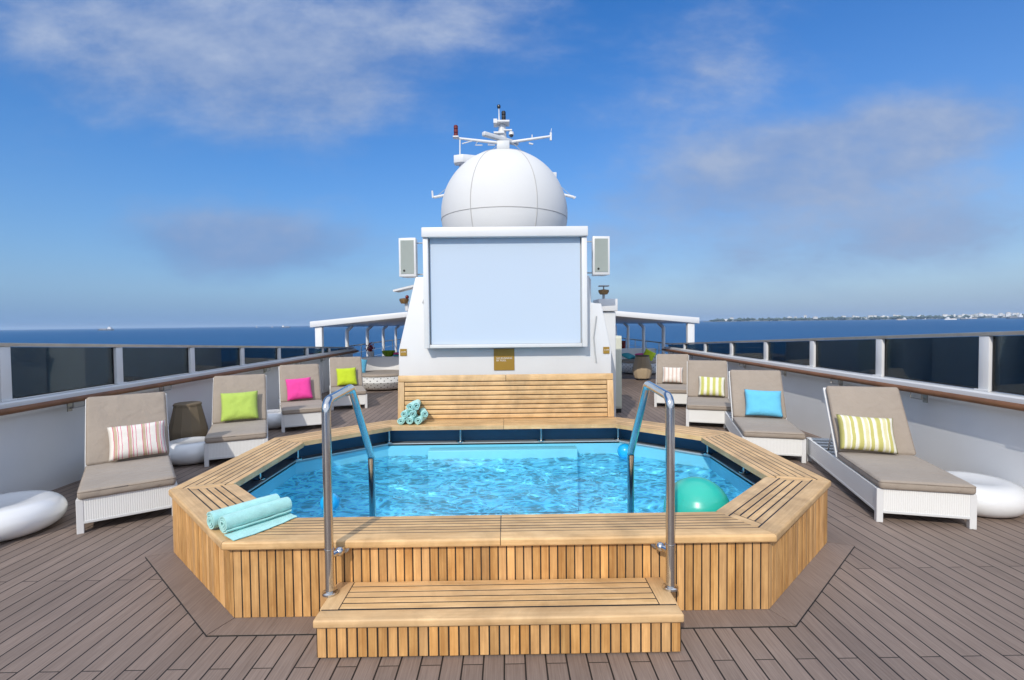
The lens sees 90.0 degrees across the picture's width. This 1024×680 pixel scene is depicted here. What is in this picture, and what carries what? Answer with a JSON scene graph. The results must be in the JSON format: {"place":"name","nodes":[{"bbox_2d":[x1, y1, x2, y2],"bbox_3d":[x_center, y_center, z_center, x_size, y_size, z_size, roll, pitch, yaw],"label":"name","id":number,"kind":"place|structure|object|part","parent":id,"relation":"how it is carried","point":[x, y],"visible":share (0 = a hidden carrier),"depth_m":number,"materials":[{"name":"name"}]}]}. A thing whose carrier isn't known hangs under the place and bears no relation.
{"place":"outdoors","nodes":[
{"label":"outdoors","id":0,"kind":"place"},
{"bbox_2d":[399,275,617,418],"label":"screen tower","id":1,"kind":"structure","parent":0,"point":[419,359],"depth_m":7.19,"materials":[{"name":"white paint"}]},
{"bbox_2d":[393,285,413,311],"bbox_3d":[-1.536,-0.667,8.097,0.631,0.431,0.340,-1,2,-1],"label":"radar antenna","id":2,"kind":"object","parent":1,"relation":"attached to","point":[405,300],"visible":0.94,"depth_m":8.01,"materials":[{"name":"white paint"}]},
{"bbox_2d":[400,349,406,355],"bbox_3d":[-1.520,0.173,7.165,0.092,0.098,0.010,-1,2,-1],"label":"sign","id":3,"kind":"object","parent":1,"relation":"attached to","point":[403,352],"visible":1,"depth_m":7.16,"materials":[{"name":"gold metal"}]},
{"bbox_2d":[399,238,422,277],"bbox_3d":[-1.390,-1.180,7.368,0.424,0.550,0.231,0,2,5],"label":"loudspeaker","id":4,"kind":"object","parent":1,"relation":"attached to","point":[408,258],"visible":0.92,"depth_m":7.27,"materials":[{"name":"white paint"}]},
{"bbox_2d":[441,148,566,226],"bbox_3d":[-0.133,-2.301,8.552,2.095,1.659,2.095,-1,2,-1],"label":"radome","id":5,"kind":"object","parent":1,"relation":"on","point":[503,187],"visible":0.82,"depth_m":7.68,"materials":[{"name":"white plastic"}]},
{"bbox_2d":[494,348,513,369],"bbox_3d":[-0.111,0.273,7.183,0.288,0.305,0.010,-1,2,-1],"label":"sign","id":6,"kind":"object","parent":1,"relation":"attached to","point":[503,359],"visible":1,"depth_m":7.18,"materials":[{"name":"gold metal"}]},
{"bbox_2d":[421,226,587,347],"bbox_3d":[-0.091,-0.720,7.166,2.250,1.635,0.490,-1,2,-1],"label":"film screen","id":7,"kind":"object","parent":1,"relation":"attached to","point":[502,287],"visible":1,"depth_m":7.03,"materials":[{"name":"white fabric"}]},
{"bbox_2d":[587,236,609,275],"bbox_3d":[1.178,-1.208,7.397,0.424,0.550,0.231,-1,2,-5],"label":"loudspeaker","id":8,"kind":"object","parent":1,"relation":"attached to","point":[600,255],"visible":0.92,"depth_m":7.30,"materials":[{"name":"white paint"}]},
{"bbox_2d":[598,285,608,298],"bbox_3d":[1.458,-0.757,8.146,0.170,0.224,0.170,-1,2,-1],"label":"floodlight","id":9,"kind":"object","parent":1,"relation":"on","point":[603,292],"visible":0.98,"depth_m":8.10,"materials":[{"name":"grey paint"}]},
{"bbox_2d":[603,347,609,353],"bbox_3d":[1.326,0.144,7.194,0.088,0.096,0.010,-1,2,-1],"label":"sign","id":10,"kind":"object","parent":1,"relation":"attached to","point":[606,350],"visible":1,"depth_m":7.19,"materials":[{"name":"gold metal"}]},
{"bbox_2d":[0,372,1023,679],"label":"deck","id":11,"kind":"structure","parent":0,"point":[918,598],"depth_m":2.98,"materials":[{"name":"wood"}]},
{"bbox_2d":[0,490,67,541],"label":"side table","id":12,"kind":"object","parent":11,"relation":"on","point":[24,513],"visible":1,"depth_m":4.35,"materials":[{"name":"white plastic"}]},
{"bbox_2d":[76,392,177,534],"bbox_3d":[-4.013,1.115,5.360,0.726,1.022,2.084,-2,2,-37],"label":"sun lounger","id":13,"kind":"object","parent":11,"relation":"on","point":[107,489],"visible":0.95,"depth_m":4.94,"materials":[{"name":"beige fabric"}]},
{"bbox_2d":[107,420,167,461],"bbox_3d":[-3.933,1.052,5.384,0.500,0.370,0.156,-4,-26,-37],"label":"pillow","id":14,"kind":"object","parent":13,"relation":"on","point":[128,441],"visible":1,"depth_m":5.32,"materials":[{"name":"fabric"}]},
{"bbox_2d":[0,348,356,493],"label":"bulwark","id":15,"kind":"object","parent":11,"relation":"on","point":[42,449],"visible":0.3,"depth_m":5.67,"materials":[{"name":"white paint"}]},
{"bbox_2d":[0,343,353,401],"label":"windscreen","id":16,"kind":"object","parent":15,"relation":"on","point":[30,369],"visible":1,"depth_m":6.29,"materials":[{"name":"glass"}]},
{"bbox_2d":[0,350,358,415],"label":"handrail","id":17,"kind":"object","parent":15,"relation":"attached to","point":[70,401],"visible":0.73,"depth_m":6.58,"materials":[{"name":"brown wood"}]},
{"bbox_2d":[169,436,209,464],"bbox_3d":[-4.214,1.449,6.724,0.719,0.270,0.719,-1,2,-1],"label":"side table","id":18,"kind":"object","parent":11,"relation":"on","point":[187,451],"visible":0.51,"depth_m":6.46,"materials":[{"name":"white plastic"}]},
{"bbox_2d":[169,401,207,440],"bbox_3d":[-4.612,1.232,7.293,0.500,0.680,0.500,-1,2,-12],"label":"table lamp","id":19,"kind":"object","parent":18,"relation":"on","point":[188,419],"visible":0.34,"depth_m":7.13,"materials":[{"name":"brown fabric"}]},
{"bbox_2d":[204,374,267,466],"bbox_3d":[-3.967,1.049,7.463,0.726,1.022,2.084,-1,2,-26],"label":"sun lounger","id":20,"kind":"object","parent":11,"relation":"on","point":[230,439],"visible":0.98,"depth_m":7.09,"materials":[{"name":"beige fabric"}]},
{"bbox_2d":[220,390,258,421],"bbox_3d":[-3.963,0.958,7.450,0.490,0.440,0.163,-3,-27,-26],"label":"pillow","id":21,"kind":"object","parent":20,"relation":"on","point":[240,405],"visible":1,"depth_m":7.39,"materials":[{"name":"fabric"}]},
{"bbox_2d":[267,409,280,428],"bbox_3d":[-4.187,1.379,8.953,0.719,0.270,0.719,-1,2,-1],"label":"side table","id":22,"kind":"object","parent":11,"relation":"on","point":[274,418],"visible":0.24,"depth_m":8.69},
{"bbox_2d":[279,364,322,432],"bbox_3d":[-3.908,0.986,9.483,0.726,1.022,2.084,-1,2,-26],"label":"sun lounger","id":23,"kind":"object","parent":11,"relation":"on","point":[301,412],"visible":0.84,"depth_m":9.30,"materials":[{"name":"beige fabric"}]},
{"bbox_2d":[285,377,312,400],"bbox_3d":[-3.930,0.899,9.455,0.440,0.430,0.156,-4,-26,-27],"label":"pillow","id":24,"kind":"object","parent":23,"relation":"on","point":[299,388],"visible":1,"depth_m":9.39,"materials":[{"name":"pink fabric"}]},
{"bbox_2d":[329,356,366,409],"bbox_3d":[-3.768,0.916,11.668,0.726,1.022,2.084,-1,2,-21],"label":"sun lounger","id":25,"kind":"object","parent":11,"relation":"on","point":[335,363],"visible":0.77,"depth_m":11.69,"materials":[{"name":"beige fabric"}]},
{"bbox_2d":[336,367,356,385],"bbox_3d":[-3.764,0.829,11.652,0.440,0.430,0.161,-3,-27,-21],"label":"pillow","id":26,"kind":"object","parent":25,"relation":"on","point":[346,376],"visible":0.98,"depth_m":11.59,"materials":[{"name":"fabric"}]},
{"bbox_2d":[310,312,406,392],"bbox_3d":[-3.728,0.128,18.875,3.110,2.149,11.200,-1,2,-1],"label":"canopy","id":27,"kind":"object","parent":11,"relation":"on","point":[397,320],"visible":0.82,"depth_m":13.38,"materials":[{"name":"white metal"}]},
{"bbox_2d":[349,338,401,357],"bbox_3d":[-5.248,0.566,21.774,0.050,1.125,11.440,-1,2,-1],"label":"pipe railing","id":28,"kind":"object","parent":11,"relation":"on","point":[373,345],"visible":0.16,"depth_m":19.30,"materials":[{"name":"silver metal"}]},
{"bbox_2d":[361,357,398,389],"bbox_3d":[-3.612,0.910,14.268,1.744,0.790,1.763,0,2,13],"label":"woven daybed","id":29,"kind":"object","parent":11,"relation":"on","point":[381,373],"visible":0.52,"depth_m":13.76,"materials":[{"name":"white wicker"}]},
{"bbox_2d":[361,359,366,372],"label":"pillow","id":30,"kind":"object","parent":29,"relation":"on","point":[364,362],"visible":0.34,"depth_m":14.05,"materials":[{"name":"blue fabric"}]},
{"bbox_2d":[313,577,683,657],"bbox_3d":[-0.068,1.547,2.870,1.940,0.213,0.402,-1,2,-1],"label":"pool step","id":31,"kind":"object","parent":11,"relation":"on","point":[484,617],"visible":1,"depth_m":2.70,"materials":[{"name":"brown wood"}]},
{"bbox_2d":[145,529,854,636],"bbox_3d":[-0.084,1.592,4.996,5.481,0.008,4.170,-1,2,-1],"label":"deck margin","id":32,"kind":"object","parent":11,"relation":"on","point":[207,611],"visible":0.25,"depth_m":3.14,"materials":[{"name":"wood"}]},
{"bbox_2d":[168,373,830,617],"bbox_3d":[-0.090,1.056,5.007,5.230,1.062,3.975,-1,2,-1],"label":"surround","id":33,"kind":"object","parent":32,"relation":"on","point":[760,544],"visible":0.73,"depth_m":3.19,"materials":[{"name":"brown wood"}]},
{"bbox_2d":[207,494,279,528],"bbox_3d":[-1.746,1.117,3.354,0.110,0.107,0.442,1,2,36],"label":"rolled towel","id":34,"kind":"object","parent":33,"relation":"on","point":[214,516],"visible":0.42,"depth_m":3.27,"materials":[{"name":"teal fabric"}]},
{"bbox_2d":[218,497,291,533],"bbox_3d":[-1.631,1.113,3.275,0.108,0.109,0.434,1,2,35],"label":"rolled towel","id":35,"kind":"object","parent":33,"relation":"on","point":[243,518],"visible":1,"depth_m":3.22,"materials":[{"name":"teal fabric"}]},
{"bbox_2d":[224,512,296,540],"bbox_3d":[-1.565,1.171,3.226,0.120,0.019,0.430,1,2,32],"label":"towel","id":36,"kind":"object","parent":33,"relation":"on","point":[250,530],"visible":1,"depth_m":3.20,"materials":[{"name":"teal fabric"}]},
{"bbox_2d":[321,384,375,597],"bbox_3d":[-1.028,1.247,3.392,0.126,1.920,1.035,-1,2,-1],"label":"pool handrail","id":37,"kind":"object","parent":33,"relation":"attached to","point":[330,554],"visible":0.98,"depth_m":2.90,"materials":[{"name":"silver metal"}]},
{"bbox_2d":[397,415,409,423],"bbox_3d":[-1.398,1.019,6.635,0.094,0.096,0.313,0,2,3],"label":"rolled towel","id":38,"kind":"object","parent":33,"relation":"on","point":[401,420],"visible":0.68,"depth_m":6.49,"materials":[{"name":"teal fabric"}]},
{"bbox_2d":[401,408,410,417],"bbox_3d":[-1.355,0.942,6.656,0.103,0.090,0.313,0,2,4],"label":"rolled towel","id":39,"kind":"object","parent":38,"relation":"on","point":[405,413],"visible":0.77,"depth_m":6.52,"materials":[{"name":"teal fabric"}]},
{"bbox_2d":[405,414,417,423],"bbox_3d":[-1.294,1.016,6.624,0.102,0.090,0.313,-1,2,3],"label":"rolled towel","id":40,"kind":"object","parent":33,"relation":"on","point":[410,419],"visible":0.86,"depth_m":6.50,"materials":[{"name":"teal fabric"}]},
{"bbox_2d":[409,409,416,416],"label":"rolled towel","id":41,"kind":"object","parent":40,"relation":"on","point":[413,412],"visible":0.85,"depth_m":6.53,"materials":[{"name":"teal fabric"}]},
{"bbox_2d":[406,400,415,409],"bbox_3d":[-1.296,0.849,6.688,0.101,0.087,0.314,0,2,4],"label":"rolled towel","id":42,"kind":"object","parent":41,"relation":"on","point":[409,406],"visible":0.6,"depth_m":6.55,"materials":[{"name":"teal fabric"}]},
{"bbox_2d":[413,399,420,409],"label":"rolled towel","id":43,"kind":"object","parent":41,"relation":"on","point":[417,402],"visible":0.97,"depth_m":6.58,"materials":[{"name":"teal fabric"}]},
{"bbox_2d":[415,415,427,424],"bbox_3d":[-1.176,1.024,6.632,0.095,0.098,0.315,0,2,6],"label":"rolled towel","id":44,"kind":"object","parent":33,"relation":"on","point":[419,419],"visible":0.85,"depth_m":6.50,"materials":[{"name":"teal fabric"}]},
{"bbox_2d":[420,408,427,416],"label":"rolled towel","id":45,"kind":"object","parent":44,"relation":"on","point":[423,412],"visible":1,"depth_m":6.56,"materials":[{"name":"teal fabric"}]},
{"bbox_2d":[239,428,761,517],"bbox_3d":[-0.083,1.680,4.964,4.980,1.075,3.520,-1,2,-1],"label":"pool basin","id":46,"kind":"object","parent":33,"relation":"in","point":[547,484],"visible":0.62,"depth_m":6.39,"materials":[{"name":"liquid"}]},
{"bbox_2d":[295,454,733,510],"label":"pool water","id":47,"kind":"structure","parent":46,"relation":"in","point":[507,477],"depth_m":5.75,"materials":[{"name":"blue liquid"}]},
{"bbox_2d":[320,493,339,510],"bbox_3d":[-1.683,1.501,4.731,0.176,0.176,0.176,-1,2,-1],"label":"beach ball","id":48,"kind":"object","parent":47,"relation":"on","point":[336,501],"visible":0.34,"depth_m":4.69,"materials":[{"name":"blue plastic"}]},
{"bbox_2d":[617,443,628,458],"bbox_3d":[1.419,1.396,6.432,0.190,0.190,0.190,-1,2,-1],"label":"beach ball","id":49,"kind":"object","parent":47,"relation":"on","point":[622,449],"visible":0.78,"depth_m":6.37,"materials":[{"name":"blue plastic"}]},
{"bbox_2d":[663,477,729,511],"bbox_3d":[1.478,1.358,4.090,0.516,0.516,0.516,-1,2,-1],"label":"exercise ball","id":50,"kind":"object","parent":47,"relation":"on","point":[696,494],"visible":0.43,"depth_m":3.93,"materials":[{"name":"teal"}]},
{"bbox_2d":[627,381,677,591],"bbox_3d":[0.885,1.226,3.412,0.126,1.920,1.035,-1,2,-1],"label":"pool handrail","id":51,"kind":"object","parent":33,"relation":"attached to","point":[669,584],"visible":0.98,"depth_m":2.92,"materials":[{"name":"silver metal"}]},
{"bbox_2d":[616,335,621,412],"bbox_3d":[1.983,0.663,10.190,0.300,1.500,0.515,-1,2,-1],"label":"equipment cabinet","id":52,"kind":"object","parent":11,"relation":"on","point":[618,374],"visible":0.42,"depth_m":9.94,"materials":[{"name":"white metal"}]},
{"bbox_3d":[1.985,0.631,9.937,0.260,1.340,0.013,-1,2,-1],"label":"door","id":53,"kind":"part","parent":52,"relation":"part of","materials":[{"name":"white metal"}]},
{"bbox_2d":[622,348,655,372],"bbox_3d":[4.507,0.713,17.848,1.663,0.790,1.681,-1,2,-25],"label":"woven daybed","id":54,"kind":"object","parent":11,"relation":"on","point":[627,365],"visible":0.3,"depth_m":17.60,"materials":[{"name":"beige fabric"}]},
{"bbox_2d":[622,353,634,358],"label":"pillow","id":55,"kind":"object","parent":54,"relation":"on","point":[628,355],"visible":0.94,"depth_m":17.66,"materials":[{"name":"teal fabric"}]},
{"bbox_2d":[643,349,655,360],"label":"pillow","id":56,"kind":"object","parent":54,"relation":"on","point":[651,354],"visible":0.75,"depth_m":17.38,"materials":[{"name":"fabric"}]},
{"bbox_2d":[632,355,651,379],"bbox_3d":[3.989,0.841,15.677,0.600,0.760,0.600,-1,2,-12],"label":"basket","id":57,"kind":"object","parent":11,"relation":"on","point":[642,368],"visible":1,"depth_m":15.47,"materials":[{"name":"brown wicker"}]},
{"bbox_2d":[622,337,674,356],"bbox_3d":[4.756,0.473,21.377,0.050,1.125,12.440,-1,2,-1],"label":"pipe railing","id":58,"kind":"object","parent":11,"relation":"on","point":[646,341],"visible":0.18,"depth_m":17.88,"materials":[{"name":"silver metal"}]},
{"bbox_2d":[614,311,698,353],"bbox_3d":[3.282,0.052,18.947,3.110,2.149,11.200,-1,2,-1],"label":"canopy","id":59,"kind":"object","parent":11,"relation":"on","point":[627,318],"visible":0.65,"depth_m":13.42,"materials":[{"name":"white metal"}]},
{"bbox_2d":[654,354,688,406],"bbox_3d":[3.597,0.845,11.471,0.726,1.022,2.084,0,2,17],"label":"sun lounger","id":60,"kind":"object","parent":11,"relation":"on","point":[678,391],"visible":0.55,"depth_m":11.50,"materials":[{"name":"beige fabric"}]},
{"bbox_2d":[662,367,682,382],"bbox_3d":[3.588,0.780,11.443,0.440,0.380,0.161,1,-27,18],"label":"pillow","id":61,"kind":"object","parent":60,"relation":"on","point":[670,374],"visible":1,"depth_m":11.38,"materials":[{"name":"fabric"}]},
{"bbox_2d":[686,360,730,425],"bbox_3d":[3.588,0.910,9.398,0.726,1.022,2.084,0,2,19],"label":"sun lounger","id":62,"kind":"object","parent":11,"relation":"on","point":[705,409],"visible":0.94,"depth_m":9.26,"materials":[{"name":"beige fabric"}]},
{"bbox_2d":[698,376,724,396],"bbox_3d":[3.644,0.845,9.348,0.460,0.380,0.158,2,-27,20],"label":"pillow","id":63,"kind":"object","parent":62,"relation":"on","point":[712,386],"visible":1,"depth_m":9.29,"materials":[{"name":"fabric"}]},
{"bbox_2d":[724,370,805,462],"bbox_3d":[3.550,0.974,7.353,0.726,1.022,2.084,0,2,16],"label":"sun lounger","id":64,"kind":"object","parent":11,"relation":"on","point":[783,435],"visible":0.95,"depth_m":7.13,"materials":[{"name":"beige fabric"}]},
{"bbox_2d":[744,389,782,416],"bbox_3d":[3.591,0.900,7.316,0.490,0.400,0.157,2,-27,17],"label":"pillow","id":65,"kind":"object","parent":64,"relation":"on","point":[764,403],"visible":1,"depth_m":7.26,"materials":[{"name":"blue fabric"}]},
{"bbox_2d":[664,347,1023,487],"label":"bulwark","id":66,"kind":"object","parent":11,"relation":"on","point":[947,434],"visible":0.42,"depth_m":5.54,"materials":[{"name":"white paint"}]},
{"bbox_2d":[662,348,1023,410],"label":"handrail","id":67,"kind":"object","parent":66,"relation":"attached to","point":[924,393],"visible":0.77,"depth_m":6.14,"materials":[{"name":"brown wood"}]},
{"bbox_2d":[666,331,1023,394],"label":"windscreen","id":68,"kind":"object","parent":66,"relation":"on","point":[988,361],"visible":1,"depth_m":5.91,"materials":[{"name":"glass"}]},
{"bbox_2d":[806,386,976,529],"bbox_3d":[3.769,1.035,5.313,0.726,1.022,2.084,0,2,15],"label":"sun lounger","id":69,"kind":"object","parent":11,"relation":"on","point":[906,480],"visible":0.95,"depth_m":4.86,"materials":[{"name":"beige fabric"}]},
{"bbox_2d":[836,414,897,453],"bbox_3d":[3.675,0.970,5.309,0.520,0.380,0.160,3,-26,16],"label":"pillow","id":70,"kind":"object","parent":69,"relation":"on","point":[866,433],"visible":1,"depth_m":5.25,"materials":[{"name":"fabric"}]},
{"bbox_2d":[947,471,1023,517],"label":"side table","id":71,"kind":"object","parent":11,"relation":"on","point":[997,497],"visible":0.59,"depth_m":4.44,"materials":[{"name":"white plastic"}]},
{"bbox_2d":[0,318,1023,357],"bbox_3d":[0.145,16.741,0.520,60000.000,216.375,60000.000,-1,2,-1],"label":"sea","id":72,"kind":"structure","parent":0,"point":[335,336],"depth_m":845.03,"materials":[{"name":"liquid"}]},
{"bbox_2d":[98,326,113,330],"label":"cargo ship","id":73,"kind":"object","parent":72,"relation":"on","point":[109,328],"visible":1,"depth_m":3362.68},
{"bbox_2d":[1006,313,1023,318],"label":"ferry","id":74,"kind":"object","parent":72,"relation":"on","point":[1019,316],"visible":1,"depth_m":3322.50,"materials":[{"name":"white metal"}]},
{"bbox_2d":[0,0,1023,329],"label":"sky","id":75,"kind":"structure","parent":0,"point":[164,163],"materials":[{"name":"blue"}]},
{"bbox_2d":[704,315,1005,321],"bbox_3d":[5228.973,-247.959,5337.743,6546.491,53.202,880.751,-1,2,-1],"label":"shore","id":76,"kind":"structure","parent":0,"point":[850,318],"depth_m":5228.27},
{"bbox_2d":[709,314,1023,321],"bbox_3d":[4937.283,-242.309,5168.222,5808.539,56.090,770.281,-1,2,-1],"label":"shore trees","id":77,"kind":"object","parent":76,"relation":"on","point":[845,318],"visible":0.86,"depth_m":5117.82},
{"bbox_3d":[-3.838,0.904,16.296,1.700,0.760,0.440,-1,2,-1],"label":"console table","id":78,"kind":"object","parent":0,"visible":0},
{"bbox_2d":[365,342,374,356],"bbox_3d":[-4.485,0.301,16.169,0.296,0.465,0.369,-1,2,-1],"label":"flower pot","id":79,"kind":"object","parent":78,"relation":"on","point":[370,351],"visible":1,"depth_m":16.16,"materials":[{"name":"white ceramic"}]},
{"bbox_2d":[382,350,394,356],"bbox_3d":[-3.912,0.431,16.231,0.420,0.190,0.420,-1,2,-1],"label":"bowl","id":80,"kind":"object","parent":78,"relation":"on","point":[387,353],"visible":0.98,"depth_m":16.10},
{"bbox_3d":[-0.134,0.340,11.941,3.730,2.080,4.350,-1,2,-1],"label":"deckhouse","id":81,"kind":"object","parent":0,"visible":0},
{"bbox_2d":[431,104,575,198],"bbox_3d":[-0.196,-2.809,11.051,3.033,4.448,0.888,-1,2,-11],"label":"radar mast","id":82,"kind":"object","parent":81,"relation":"on","point":[500,137],"visible":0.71,"depth_m":10.91,"materials":[{"name":"white metal"}]}
]}

